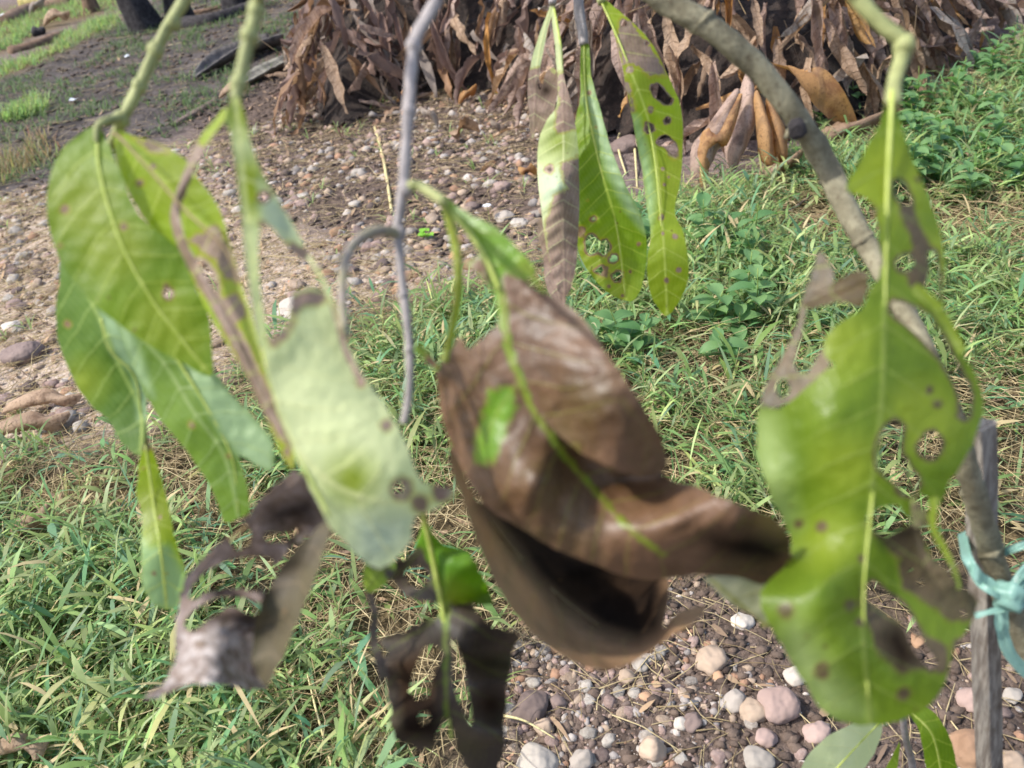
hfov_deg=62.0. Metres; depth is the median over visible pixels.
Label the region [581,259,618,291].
herb
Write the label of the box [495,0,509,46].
dead leaf
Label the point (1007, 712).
pebble
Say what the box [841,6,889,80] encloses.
dead leaf
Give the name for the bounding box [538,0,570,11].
dead leaf
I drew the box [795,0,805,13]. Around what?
dead leaf
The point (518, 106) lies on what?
dead leaf
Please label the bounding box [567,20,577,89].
dead leaf
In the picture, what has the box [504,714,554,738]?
grass stalk
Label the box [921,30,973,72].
dead leaf
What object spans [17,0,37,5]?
cut stem
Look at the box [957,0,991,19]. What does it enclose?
dead leaf
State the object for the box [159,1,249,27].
burnt log
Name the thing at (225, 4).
charred stump
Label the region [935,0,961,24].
dead leaf
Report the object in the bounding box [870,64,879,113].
dead leaf
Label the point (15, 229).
pebble
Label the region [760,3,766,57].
dead leaf
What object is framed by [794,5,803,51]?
dead leaf
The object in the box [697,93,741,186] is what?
dead leaf
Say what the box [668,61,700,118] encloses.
dead leaf
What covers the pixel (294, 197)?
pebble
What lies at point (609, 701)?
pebble
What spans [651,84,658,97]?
dead leaf
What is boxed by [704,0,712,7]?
dead leaf
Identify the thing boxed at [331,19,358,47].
dead leaf
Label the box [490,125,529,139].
dead leaf
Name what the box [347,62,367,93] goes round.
dead leaf
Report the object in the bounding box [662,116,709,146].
dead leaf
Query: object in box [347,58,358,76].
dead leaf
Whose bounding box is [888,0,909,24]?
dead leaf
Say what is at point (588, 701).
pebble
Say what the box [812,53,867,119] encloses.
dead leaf
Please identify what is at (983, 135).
herb
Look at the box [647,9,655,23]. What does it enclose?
dead leaf
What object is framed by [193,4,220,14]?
wooden pole
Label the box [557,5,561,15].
dead leaf
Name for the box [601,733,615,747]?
pebble
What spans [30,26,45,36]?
charcoal lump
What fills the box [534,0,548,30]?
dead leaf
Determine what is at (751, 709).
stone
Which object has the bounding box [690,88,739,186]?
dead leaf
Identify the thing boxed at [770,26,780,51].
dead leaf
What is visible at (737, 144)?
dead leaf
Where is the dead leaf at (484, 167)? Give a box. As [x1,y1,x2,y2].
[479,160,495,172]
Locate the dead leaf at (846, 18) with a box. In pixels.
[842,9,853,34]
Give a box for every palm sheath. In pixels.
[192,33,283,77]
[247,55,286,83]
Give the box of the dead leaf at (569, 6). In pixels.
[561,0,573,21]
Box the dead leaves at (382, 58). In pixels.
[271,0,1023,135]
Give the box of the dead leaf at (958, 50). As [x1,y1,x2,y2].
[955,43,962,65]
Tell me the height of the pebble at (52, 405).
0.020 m
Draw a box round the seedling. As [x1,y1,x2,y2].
[802,708,956,767]
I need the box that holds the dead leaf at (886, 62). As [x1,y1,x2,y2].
[864,55,892,116]
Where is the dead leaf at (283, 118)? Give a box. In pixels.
[281,116,285,130]
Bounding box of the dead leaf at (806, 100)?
[799,58,812,117]
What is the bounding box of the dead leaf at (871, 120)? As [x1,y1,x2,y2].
[822,111,882,140]
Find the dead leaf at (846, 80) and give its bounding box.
[842,36,854,96]
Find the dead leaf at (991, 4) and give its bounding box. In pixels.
[983,0,1000,19]
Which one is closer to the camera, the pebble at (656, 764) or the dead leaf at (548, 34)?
the pebble at (656, 764)
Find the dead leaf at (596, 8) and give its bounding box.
[589,0,613,31]
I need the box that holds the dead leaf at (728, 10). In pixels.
[725,0,732,25]
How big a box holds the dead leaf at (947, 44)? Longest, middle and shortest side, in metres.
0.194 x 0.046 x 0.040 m
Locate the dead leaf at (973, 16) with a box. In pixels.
[968,0,978,39]
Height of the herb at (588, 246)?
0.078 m
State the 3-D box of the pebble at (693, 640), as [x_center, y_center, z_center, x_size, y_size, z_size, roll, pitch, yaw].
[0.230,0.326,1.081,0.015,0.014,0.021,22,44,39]
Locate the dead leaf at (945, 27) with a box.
[931,0,955,36]
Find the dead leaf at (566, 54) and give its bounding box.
[553,47,578,68]
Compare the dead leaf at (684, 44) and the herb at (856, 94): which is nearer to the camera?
the dead leaf at (684, 44)
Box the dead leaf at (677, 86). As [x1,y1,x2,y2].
[671,56,685,154]
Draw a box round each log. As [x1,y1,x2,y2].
[0,0,73,24]
[7,30,63,53]
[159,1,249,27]
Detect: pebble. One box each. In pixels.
[0,392,16,406]
[0,450,18,465]
[1,264,16,272]
[1,294,17,302]
[2,271,16,279]
[3,337,21,347]
[5,298,22,309]
[6,267,19,273]
[6,274,20,284]
[8,225,24,235]
[11,287,24,294]
[11,326,25,334]
[14,251,29,260]
[14,302,31,311]
[17,380,38,391]
[18,315,38,321]
[29,260,44,267]
[29,278,42,288]
[30,267,45,277]
[35,220,48,226]
[36,404,45,412]
[38,432,58,445]
[42,379,58,388]
[43,335,57,344]
[44,403,55,412]
[46,306,55,316]
[47,284,57,293]
[50,405,73,411]
[51,256,59,263]
[55,406,73,413]
[58,410,75,429]
[60,386,75,394]
[77,406,93,413]
[211,339,224,347]
[221,210,231,217]
[222,189,236,196]
[230,205,240,213]
[242,280,261,287]
[286,290,296,297]
[287,278,304,290]
[288,194,301,200]
[292,199,308,206]
[308,263,325,273]
[321,269,334,276]
[322,255,331,261]
[329,227,343,235]
[331,253,341,264]
[347,277,361,286]
[347,289,357,298]
[348,265,359,275]
[350,225,362,234]
[360,241,375,252]
[370,240,383,248]
[370,253,384,261]
[370,290,389,301]
[373,258,389,268]
[379,266,391,274]
[382,278,397,289]
[385,220,392,225]
[386,215,393,221]
[390,283,398,293]
[404,246,414,253]
[405,260,415,269]
[406,227,418,235]
[406,270,412,281]
[412,252,430,261]
[419,240,434,247]
[425,212,439,223]
[443,235,449,242]
[458,234,464,244]
[462,207,472,212]
[462,233,471,242]
[463,258,471,269]
[465,201,481,208]
[482,179,496,187]
[493,209,503,216]
[505,703,515,714]
[506,726,518,741]
[506,728,517,741]
[506,743,520,754]
[515,242,526,249]
[515,639,524,651]
[524,213,534,219]
[525,677,540,687]
[528,217,539,225]
[529,210,540,217]
[530,239,540,246]
[538,645,550,655]
[544,733,558,748]
[546,717,555,727]
[559,664,571,675]
[564,672,576,683]
[573,693,584,703]
[578,679,593,693]
[579,726,596,739]
[583,693,596,706]
[594,747,609,763]
[600,689,612,700]
[601,695,615,708]
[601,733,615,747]
[613,684,624,698]
[616,706,626,718]
[624,706,633,718]
[628,687,640,698]
[640,727,653,738]
[643,653,651,662]
[649,685,662,696]
[650,760,663,766]
[652,649,665,660]
[655,714,670,726]
[661,679,675,688]
[673,752,687,764]
[678,687,689,698]
[684,676,697,685]
[687,635,698,647]
[710,748,725,764]
[744,720,757,729]
[794,748,808,760]
[908,615,916,626]
[1002,707,1011,718]
[1005,663,1015,671]
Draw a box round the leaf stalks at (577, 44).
[240,0,965,129]
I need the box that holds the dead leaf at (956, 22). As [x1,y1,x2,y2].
[944,12,972,49]
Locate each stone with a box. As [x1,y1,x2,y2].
[0,320,23,330]
[0,341,46,366]
[72,420,89,434]
[277,297,291,319]
[348,200,361,207]
[350,168,365,177]
[493,181,511,191]
[494,210,514,221]
[510,218,529,228]
[511,690,547,724]
[515,741,560,767]
[533,718,553,736]
[550,694,566,708]
[570,749,593,767]
[612,134,637,153]
[618,669,635,683]
[632,657,648,672]
[639,692,651,700]
[639,735,666,762]
[674,716,685,730]
[684,712,702,733]
[695,644,728,674]
[713,670,723,679]
[722,688,745,713]
[730,612,754,630]
[739,697,766,723]
[743,745,774,767]
[755,727,777,748]
[757,685,800,724]
[782,666,805,686]
[802,720,830,744]
[911,635,924,647]
[949,729,975,767]
[955,687,972,712]
[1002,687,1022,704]
[1003,750,1023,767]
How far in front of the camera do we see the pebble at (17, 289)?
2.35 m
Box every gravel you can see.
[0,91,539,451]
[498,577,1023,767]
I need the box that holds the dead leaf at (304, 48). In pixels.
[302,12,310,54]
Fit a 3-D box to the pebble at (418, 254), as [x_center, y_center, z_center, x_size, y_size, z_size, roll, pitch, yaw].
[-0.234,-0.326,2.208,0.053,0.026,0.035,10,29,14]
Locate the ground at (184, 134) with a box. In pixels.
[0,0,1023,767]
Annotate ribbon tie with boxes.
[958,531,1023,677]
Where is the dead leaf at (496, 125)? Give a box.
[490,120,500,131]
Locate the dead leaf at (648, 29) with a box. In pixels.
[637,3,664,68]
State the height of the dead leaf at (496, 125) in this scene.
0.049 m
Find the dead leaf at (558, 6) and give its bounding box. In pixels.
[539,0,562,17]
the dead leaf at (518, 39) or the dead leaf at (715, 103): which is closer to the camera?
the dead leaf at (715, 103)
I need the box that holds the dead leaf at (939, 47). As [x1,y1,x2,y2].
[918,37,964,60]
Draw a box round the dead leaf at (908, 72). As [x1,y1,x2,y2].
[905,64,934,86]
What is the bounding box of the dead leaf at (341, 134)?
[336,126,343,137]
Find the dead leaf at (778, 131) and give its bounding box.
[766,99,787,162]
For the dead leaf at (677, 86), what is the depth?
2.55 m
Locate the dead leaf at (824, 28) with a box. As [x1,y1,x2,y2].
[822,5,825,45]
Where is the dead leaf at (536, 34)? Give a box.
[535,21,538,43]
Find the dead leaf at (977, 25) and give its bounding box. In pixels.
[961,8,985,56]
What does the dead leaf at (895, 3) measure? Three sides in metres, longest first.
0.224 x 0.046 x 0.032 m
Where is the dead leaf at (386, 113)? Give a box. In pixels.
[381,106,401,122]
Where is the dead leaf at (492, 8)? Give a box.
[484,0,495,21]
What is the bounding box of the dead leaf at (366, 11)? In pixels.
[363,3,369,19]
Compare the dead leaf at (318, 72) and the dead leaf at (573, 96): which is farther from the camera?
the dead leaf at (318, 72)
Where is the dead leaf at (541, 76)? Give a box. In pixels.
[539,66,551,83]
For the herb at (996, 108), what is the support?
on the ground at (184, 134)
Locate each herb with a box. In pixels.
[577,242,609,252]
[581,246,620,300]
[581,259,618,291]
[584,316,617,355]
[591,237,609,251]
[592,300,640,358]
[597,309,632,353]
[606,313,661,366]
[634,201,648,218]
[642,218,649,242]
[682,283,734,328]
[685,192,717,248]
[694,223,737,255]
[698,328,749,368]
[701,210,745,249]
[705,302,761,342]
[725,229,770,264]
[726,249,763,310]
[726,264,776,326]
[738,201,776,248]
[752,255,795,290]
[812,109,828,127]
[849,85,865,109]
[893,160,917,202]
[899,93,925,124]
[899,104,929,137]
[900,95,925,131]
[901,92,923,125]
[901,111,920,137]
[902,76,916,95]
[903,74,930,94]
[903,142,928,192]
[906,138,927,159]
[909,139,931,160]
[911,111,929,140]
[913,109,953,130]
[914,117,954,159]
[914,135,948,177]
[917,161,927,191]
[919,83,948,112]
[920,162,953,200]
[927,119,941,143]
[929,125,958,149]
[929,147,966,162]
[930,99,960,119]
[930,119,967,147]
[938,79,963,100]
[939,69,966,106]
[944,160,992,200]
[945,125,970,148]
[946,58,974,92]
[957,149,994,167]
[958,80,991,125]
[959,85,989,106]
[964,114,1012,155]
[965,50,990,71]
[967,131,998,158]
[972,47,1007,77]
[973,39,1009,72]
[973,138,1018,177]
[976,58,1011,84]
[977,90,1011,112]
[977,101,1014,138]
[980,120,1011,159]
[997,27,1023,58]
[997,149,1023,190]
[1000,150,1023,200]
[1000,154,1023,169]
[1000,169,1023,179]
[1006,60,1023,75]
[1007,53,1023,75]
[1009,78,1023,92]
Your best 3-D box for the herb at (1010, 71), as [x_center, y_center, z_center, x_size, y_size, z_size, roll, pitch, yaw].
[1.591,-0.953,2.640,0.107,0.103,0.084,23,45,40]
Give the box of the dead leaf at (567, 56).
[563,52,575,60]
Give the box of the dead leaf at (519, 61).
[499,53,529,92]
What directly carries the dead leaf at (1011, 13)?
on the ground at (184, 134)
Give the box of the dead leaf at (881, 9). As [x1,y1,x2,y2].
[876,0,889,12]
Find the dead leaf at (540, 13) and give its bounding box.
[529,9,570,22]
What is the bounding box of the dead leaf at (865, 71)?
[851,49,900,112]
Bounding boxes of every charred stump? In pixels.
[116,0,160,34]
[163,0,194,16]
[220,0,249,9]
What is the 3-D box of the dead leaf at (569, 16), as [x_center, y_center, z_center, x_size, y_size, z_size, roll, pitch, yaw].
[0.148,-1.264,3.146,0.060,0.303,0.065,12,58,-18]
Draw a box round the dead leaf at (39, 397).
[1,388,81,413]
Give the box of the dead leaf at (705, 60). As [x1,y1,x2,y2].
[690,44,720,89]
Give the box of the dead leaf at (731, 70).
[718,36,756,78]
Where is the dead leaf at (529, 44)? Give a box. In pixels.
[523,32,540,83]
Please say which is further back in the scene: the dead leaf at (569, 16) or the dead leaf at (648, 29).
the dead leaf at (569, 16)
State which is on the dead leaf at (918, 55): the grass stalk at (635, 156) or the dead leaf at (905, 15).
the dead leaf at (905, 15)
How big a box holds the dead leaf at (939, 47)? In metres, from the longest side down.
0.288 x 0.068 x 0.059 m
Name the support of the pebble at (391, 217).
on the ground at (184, 134)
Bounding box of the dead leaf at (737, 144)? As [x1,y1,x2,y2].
[724,75,755,171]
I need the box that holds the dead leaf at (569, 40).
[562,34,575,50]
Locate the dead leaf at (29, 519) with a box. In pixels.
[7,504,51,540]
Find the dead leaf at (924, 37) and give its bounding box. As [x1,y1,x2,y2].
[916,23,951,74]
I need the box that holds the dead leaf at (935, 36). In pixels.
[927,17,948,81]
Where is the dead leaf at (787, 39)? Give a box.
[780,0,830,51]
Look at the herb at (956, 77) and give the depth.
2.49 m
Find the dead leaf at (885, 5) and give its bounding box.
[874,1,911,20]
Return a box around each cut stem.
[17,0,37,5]
[81,0,99,13]
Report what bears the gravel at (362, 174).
on the ground at (184, 134)
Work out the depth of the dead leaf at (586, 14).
2.74 m
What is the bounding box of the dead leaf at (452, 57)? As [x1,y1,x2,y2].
[449,27,455,87]
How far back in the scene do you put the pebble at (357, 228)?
2.40 m
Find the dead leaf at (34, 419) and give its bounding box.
[0,411,70,434]
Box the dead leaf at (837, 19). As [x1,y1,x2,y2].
[827,0,847,47]
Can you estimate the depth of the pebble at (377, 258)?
2.24 m
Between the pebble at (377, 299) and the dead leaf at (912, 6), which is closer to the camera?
the pebble at (377, 299)
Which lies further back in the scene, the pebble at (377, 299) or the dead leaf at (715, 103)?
the dead leaf at (715, 103)
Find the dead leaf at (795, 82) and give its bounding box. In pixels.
[790,50,825,88]
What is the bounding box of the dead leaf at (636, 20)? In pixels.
[627,13,640,102]
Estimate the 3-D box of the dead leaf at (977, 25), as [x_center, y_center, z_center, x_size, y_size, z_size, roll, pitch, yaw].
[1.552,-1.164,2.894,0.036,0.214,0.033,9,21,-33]
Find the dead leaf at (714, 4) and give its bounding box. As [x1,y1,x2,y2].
[712,0,717,9]
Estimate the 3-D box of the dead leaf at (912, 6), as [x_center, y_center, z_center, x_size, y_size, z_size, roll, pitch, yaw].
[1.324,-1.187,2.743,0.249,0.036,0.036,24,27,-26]
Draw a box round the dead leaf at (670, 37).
[662,16,679,90]
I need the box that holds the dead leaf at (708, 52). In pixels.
[697,45,711,100]
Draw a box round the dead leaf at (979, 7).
[973,0,986,33]
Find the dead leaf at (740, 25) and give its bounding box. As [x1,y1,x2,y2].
[720,2,758,49]
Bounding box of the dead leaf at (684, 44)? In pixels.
[673,0,705,67]
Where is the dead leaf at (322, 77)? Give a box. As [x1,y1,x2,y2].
[317,61,336,102]
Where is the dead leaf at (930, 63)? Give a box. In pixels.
[921,47,950,76]
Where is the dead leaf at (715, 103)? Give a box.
[708,61,724,154]
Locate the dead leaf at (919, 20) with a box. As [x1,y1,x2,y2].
[908,7,924,30]
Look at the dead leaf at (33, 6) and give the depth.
7.75 m
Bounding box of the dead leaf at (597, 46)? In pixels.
[592,23,607,58]
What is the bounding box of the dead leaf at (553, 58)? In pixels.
[545,48,579,78]
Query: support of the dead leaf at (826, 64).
on the herb at (818, 118)
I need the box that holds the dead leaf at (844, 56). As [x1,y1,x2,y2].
[824,32,867,95]
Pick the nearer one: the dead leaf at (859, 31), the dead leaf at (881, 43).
the dead leaf at (859, 31)
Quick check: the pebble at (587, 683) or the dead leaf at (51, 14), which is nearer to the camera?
the pebble at (587, 683)
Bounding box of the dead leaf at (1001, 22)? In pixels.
[998,7,1008,29]
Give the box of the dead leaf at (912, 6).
[904,0,945,40]
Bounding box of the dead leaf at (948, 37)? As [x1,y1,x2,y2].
[943,26,994,42]
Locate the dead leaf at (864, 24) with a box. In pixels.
[846,0,875,47]
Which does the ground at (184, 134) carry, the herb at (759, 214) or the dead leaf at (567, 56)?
the herb at (759, 214)
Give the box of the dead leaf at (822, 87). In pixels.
[770,62,856,122]
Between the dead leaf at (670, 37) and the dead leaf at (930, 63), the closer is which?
the dead leaf at (670, 37)
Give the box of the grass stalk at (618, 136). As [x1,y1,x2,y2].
[617,133,626,173]
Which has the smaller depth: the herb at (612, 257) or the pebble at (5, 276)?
the herb at (612, 257)
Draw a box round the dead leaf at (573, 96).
[569,20,594,103]
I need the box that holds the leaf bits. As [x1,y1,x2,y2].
[0,0,1023,765]
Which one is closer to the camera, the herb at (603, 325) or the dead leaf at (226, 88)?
the herb at (603, 325)
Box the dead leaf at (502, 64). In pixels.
[500,43,509,100]
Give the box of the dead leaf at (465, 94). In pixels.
[458,84,476,103]
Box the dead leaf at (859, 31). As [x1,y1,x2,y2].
[846,2,872,45]
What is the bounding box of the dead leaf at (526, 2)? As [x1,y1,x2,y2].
[522,0,530,8]
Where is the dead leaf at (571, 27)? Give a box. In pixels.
[569,10,574,44]
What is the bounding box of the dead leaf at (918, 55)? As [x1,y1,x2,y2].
[898,25,925,82]
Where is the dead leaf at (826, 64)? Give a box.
[813,36,828,69]
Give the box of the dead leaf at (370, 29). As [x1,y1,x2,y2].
[359,24,396,38]
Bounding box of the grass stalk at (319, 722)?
[307,674,331,765]
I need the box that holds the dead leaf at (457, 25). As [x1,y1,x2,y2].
[450,11,476,54]
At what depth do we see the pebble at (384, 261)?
2.19 m
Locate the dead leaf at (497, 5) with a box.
[495,0,498,11]
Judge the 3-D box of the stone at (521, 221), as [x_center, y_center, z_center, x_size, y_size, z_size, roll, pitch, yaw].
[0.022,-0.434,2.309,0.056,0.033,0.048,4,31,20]
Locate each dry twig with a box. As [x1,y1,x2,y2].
[171,98,218,125]
[358,113,401,117]
[416,82,427,89]
[788,194,812,211]
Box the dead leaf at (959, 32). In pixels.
[929,6,974,74]
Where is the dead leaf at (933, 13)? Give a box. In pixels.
[924,0,935,30]
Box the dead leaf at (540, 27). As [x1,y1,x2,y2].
[533,22,543,46]
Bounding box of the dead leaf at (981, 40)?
[977,16,984,51]
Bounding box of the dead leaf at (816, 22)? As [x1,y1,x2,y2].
[811,0,824,68]
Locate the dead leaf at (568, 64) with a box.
[555,54,575,79]
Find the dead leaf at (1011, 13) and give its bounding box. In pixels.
[994,0,1022,38]
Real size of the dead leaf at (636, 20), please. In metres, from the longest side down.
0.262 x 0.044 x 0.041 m
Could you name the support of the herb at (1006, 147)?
on the ground at (184, 134)
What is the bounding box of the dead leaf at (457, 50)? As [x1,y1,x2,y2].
[450,39,460,84]
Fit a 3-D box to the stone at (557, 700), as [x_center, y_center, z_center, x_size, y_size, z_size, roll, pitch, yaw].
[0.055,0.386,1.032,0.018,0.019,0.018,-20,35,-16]
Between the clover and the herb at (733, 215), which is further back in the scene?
the clover
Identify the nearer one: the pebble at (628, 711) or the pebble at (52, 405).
the pebble at (628, 711)
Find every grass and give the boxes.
[0,0,537,453]
[0,15,1023,767]
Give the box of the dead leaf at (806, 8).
[778,0,811,37]
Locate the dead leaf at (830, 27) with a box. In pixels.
[823,17,852,78]
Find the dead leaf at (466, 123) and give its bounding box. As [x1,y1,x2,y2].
[449,116,479,139]
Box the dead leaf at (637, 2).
[631,0,639,12]
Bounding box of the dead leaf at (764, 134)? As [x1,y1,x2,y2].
[753,90,779,165]
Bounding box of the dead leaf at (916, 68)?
[908,24,929,101]
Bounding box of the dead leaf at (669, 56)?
[664,45,683,102]
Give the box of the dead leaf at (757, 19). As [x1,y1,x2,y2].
[750,0,762,47]
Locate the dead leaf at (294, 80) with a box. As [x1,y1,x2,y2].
[290,68,298,98]
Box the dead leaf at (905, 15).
[898,0,909,31]
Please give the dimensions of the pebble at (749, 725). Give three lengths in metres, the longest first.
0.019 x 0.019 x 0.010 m
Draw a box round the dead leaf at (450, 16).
[444,0,455,56]
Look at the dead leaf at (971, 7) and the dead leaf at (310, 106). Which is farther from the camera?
the dead leaf at (310, 106)
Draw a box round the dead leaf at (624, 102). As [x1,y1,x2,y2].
[618,95,627,117]
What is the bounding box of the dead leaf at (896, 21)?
[847,12,901,35]
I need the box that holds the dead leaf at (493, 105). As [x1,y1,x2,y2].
[487,60,530,113]
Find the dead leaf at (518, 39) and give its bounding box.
[514,27,527,90]
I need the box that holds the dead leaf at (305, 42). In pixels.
[283,33,312,70]
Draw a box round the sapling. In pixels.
[47,0,1023,767]
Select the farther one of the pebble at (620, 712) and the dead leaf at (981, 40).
the dead leaf at (981, 40)
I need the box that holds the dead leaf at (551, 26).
[546,13,559,63]
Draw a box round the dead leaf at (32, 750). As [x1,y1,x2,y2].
[0,733,49,759]
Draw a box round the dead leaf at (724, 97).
[696,75,782,110]
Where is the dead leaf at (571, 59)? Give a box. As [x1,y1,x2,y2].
[551,55,574,67]
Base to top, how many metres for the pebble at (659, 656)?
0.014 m
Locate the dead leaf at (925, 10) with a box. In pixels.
[914,0,931,22]
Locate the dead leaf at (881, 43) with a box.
[862,34,886,98]
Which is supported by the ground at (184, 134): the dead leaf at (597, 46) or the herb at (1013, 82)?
the herb at (1013, 82)
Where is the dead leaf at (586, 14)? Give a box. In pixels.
[576,11,588,47]
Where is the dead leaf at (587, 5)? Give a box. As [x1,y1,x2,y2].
[569,0,592,13]
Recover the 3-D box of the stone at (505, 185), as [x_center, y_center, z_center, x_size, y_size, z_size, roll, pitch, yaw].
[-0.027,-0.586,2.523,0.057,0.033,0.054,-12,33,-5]
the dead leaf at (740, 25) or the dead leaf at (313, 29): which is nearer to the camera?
the dead leaf at (740, 25)
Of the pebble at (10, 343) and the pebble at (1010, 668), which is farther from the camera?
the pebble at (10, 343)
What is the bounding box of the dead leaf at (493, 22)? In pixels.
[481,5,499,65]
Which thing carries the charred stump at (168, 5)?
on the ground at (184, 134)
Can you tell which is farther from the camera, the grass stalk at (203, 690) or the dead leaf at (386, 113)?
the dead leaf at (386, 113)
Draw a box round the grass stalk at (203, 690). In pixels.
[110,688,207,743]
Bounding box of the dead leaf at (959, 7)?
[951,0,970,18]
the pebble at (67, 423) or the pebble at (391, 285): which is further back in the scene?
the pebble at (391, 285)
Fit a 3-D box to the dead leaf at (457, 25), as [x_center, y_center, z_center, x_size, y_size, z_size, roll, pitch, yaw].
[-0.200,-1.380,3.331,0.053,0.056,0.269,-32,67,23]
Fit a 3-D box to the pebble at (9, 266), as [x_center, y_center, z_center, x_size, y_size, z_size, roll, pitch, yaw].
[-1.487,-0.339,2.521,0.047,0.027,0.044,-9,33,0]
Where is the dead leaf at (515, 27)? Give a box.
[513,25,522,52]
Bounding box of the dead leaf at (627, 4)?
[621,0,632,26]
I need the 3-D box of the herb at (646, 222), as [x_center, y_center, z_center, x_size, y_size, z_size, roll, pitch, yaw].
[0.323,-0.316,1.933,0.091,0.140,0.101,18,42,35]
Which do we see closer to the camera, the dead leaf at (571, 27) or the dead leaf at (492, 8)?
the dead leaf at (571, 27)
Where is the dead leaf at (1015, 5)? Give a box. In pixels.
[997,0,1023,15]
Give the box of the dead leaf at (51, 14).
[43,8,69,26]
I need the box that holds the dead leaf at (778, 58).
[772,38,785,79]
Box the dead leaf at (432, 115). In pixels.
[419,106,438,126]
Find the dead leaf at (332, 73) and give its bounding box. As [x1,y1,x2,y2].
[320,45,347,113]
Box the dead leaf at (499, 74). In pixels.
[484,48,518,109]
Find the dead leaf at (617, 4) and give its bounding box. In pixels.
[614,0,621,11]
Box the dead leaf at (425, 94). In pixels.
[416,92,440,97]
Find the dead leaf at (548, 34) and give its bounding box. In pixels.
[546,9,557,38]
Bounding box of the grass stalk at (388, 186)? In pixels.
[374,126,393,213]
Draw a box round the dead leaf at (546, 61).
[539,22,565,87]
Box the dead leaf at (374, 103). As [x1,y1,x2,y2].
[359,99,390,109]
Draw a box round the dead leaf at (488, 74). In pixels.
[485,58,499,92]
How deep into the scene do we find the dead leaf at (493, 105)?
3.16 m
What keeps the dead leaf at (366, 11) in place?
on the dead leaves at (382, 58)
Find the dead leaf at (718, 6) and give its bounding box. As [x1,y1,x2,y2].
[716,0,719,15]
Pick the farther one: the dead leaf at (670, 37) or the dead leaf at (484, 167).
the dead leaf at (484, 167)
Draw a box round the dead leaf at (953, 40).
[945,38,955,68]
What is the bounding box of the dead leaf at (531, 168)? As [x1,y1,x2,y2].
[518,163,536,175]
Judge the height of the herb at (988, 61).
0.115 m
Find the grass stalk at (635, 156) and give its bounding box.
[634,148,637,187]
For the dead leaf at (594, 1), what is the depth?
2.77 m
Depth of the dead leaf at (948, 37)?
2.95 m
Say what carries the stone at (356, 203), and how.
on the ground at (184, 134)
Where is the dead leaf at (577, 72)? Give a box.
[574,48,580,102]
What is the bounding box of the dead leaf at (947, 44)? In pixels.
[929,42,957,56]
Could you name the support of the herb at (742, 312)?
on the ground at (184, 134)
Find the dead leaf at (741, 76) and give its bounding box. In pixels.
[738,70,744,83]
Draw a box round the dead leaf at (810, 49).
[794,33,831,74]
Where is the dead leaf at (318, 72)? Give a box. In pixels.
[306,58,323,89]
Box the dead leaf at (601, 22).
[596,0,608,34]
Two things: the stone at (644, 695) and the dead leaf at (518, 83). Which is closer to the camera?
the stone at (644, 695)
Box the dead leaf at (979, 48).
[974,45,1006,51]
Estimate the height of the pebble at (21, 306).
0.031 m
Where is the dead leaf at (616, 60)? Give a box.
[610,29,626,90]
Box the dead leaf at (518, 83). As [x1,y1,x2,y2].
[503,66,527,115]
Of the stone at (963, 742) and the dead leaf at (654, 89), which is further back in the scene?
the dead leaf at (654, 89)
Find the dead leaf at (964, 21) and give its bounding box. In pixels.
[930,0,972,28]
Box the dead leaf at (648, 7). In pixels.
[630,3,650,21]
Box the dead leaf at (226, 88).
[219,81,247,98]
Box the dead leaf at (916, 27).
[909,16,920,38]
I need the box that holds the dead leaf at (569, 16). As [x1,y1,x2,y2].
[554,14,572,47]
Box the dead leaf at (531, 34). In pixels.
[498,28,539,63]
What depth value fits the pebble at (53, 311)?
2.21 m
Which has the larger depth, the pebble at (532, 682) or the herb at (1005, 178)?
the herb at (1005, 178)
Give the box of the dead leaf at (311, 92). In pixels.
[306,57,322,102]
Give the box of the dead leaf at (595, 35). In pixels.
[575,15,606,57]
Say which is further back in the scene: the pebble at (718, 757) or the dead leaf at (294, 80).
the dead leaf at (294, 80)
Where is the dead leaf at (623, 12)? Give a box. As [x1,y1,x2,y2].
[620,0,632,25]
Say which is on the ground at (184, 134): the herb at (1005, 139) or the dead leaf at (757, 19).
the herb at (1005, 139)
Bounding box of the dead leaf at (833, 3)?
[825,0,844,18]
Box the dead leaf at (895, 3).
[891,0,904,26]
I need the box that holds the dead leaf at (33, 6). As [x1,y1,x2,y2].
[29,0,44,16]
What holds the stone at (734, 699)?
on the ground at (184, 134)
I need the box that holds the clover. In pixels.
[417,228,433,236]
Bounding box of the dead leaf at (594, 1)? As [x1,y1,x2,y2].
[591,0,597,70]
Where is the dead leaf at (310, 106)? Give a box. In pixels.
[296,90,322,111]
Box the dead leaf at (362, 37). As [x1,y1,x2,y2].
[357,17,370,48]
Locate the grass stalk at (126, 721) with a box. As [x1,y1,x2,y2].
[120,685,133,754]
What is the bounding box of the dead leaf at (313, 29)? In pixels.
[302,19,319,63]
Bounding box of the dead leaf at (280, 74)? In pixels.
[264,71,287,77]
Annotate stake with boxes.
[965,418,1002,767]
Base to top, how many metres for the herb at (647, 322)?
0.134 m
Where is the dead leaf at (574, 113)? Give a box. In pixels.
[573,101,578,119]
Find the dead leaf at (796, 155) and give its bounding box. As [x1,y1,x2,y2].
[753,149,802,181]
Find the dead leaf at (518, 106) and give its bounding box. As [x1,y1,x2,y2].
[513,81,527,132]
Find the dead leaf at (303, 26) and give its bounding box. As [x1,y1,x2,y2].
[289,5,331,65]

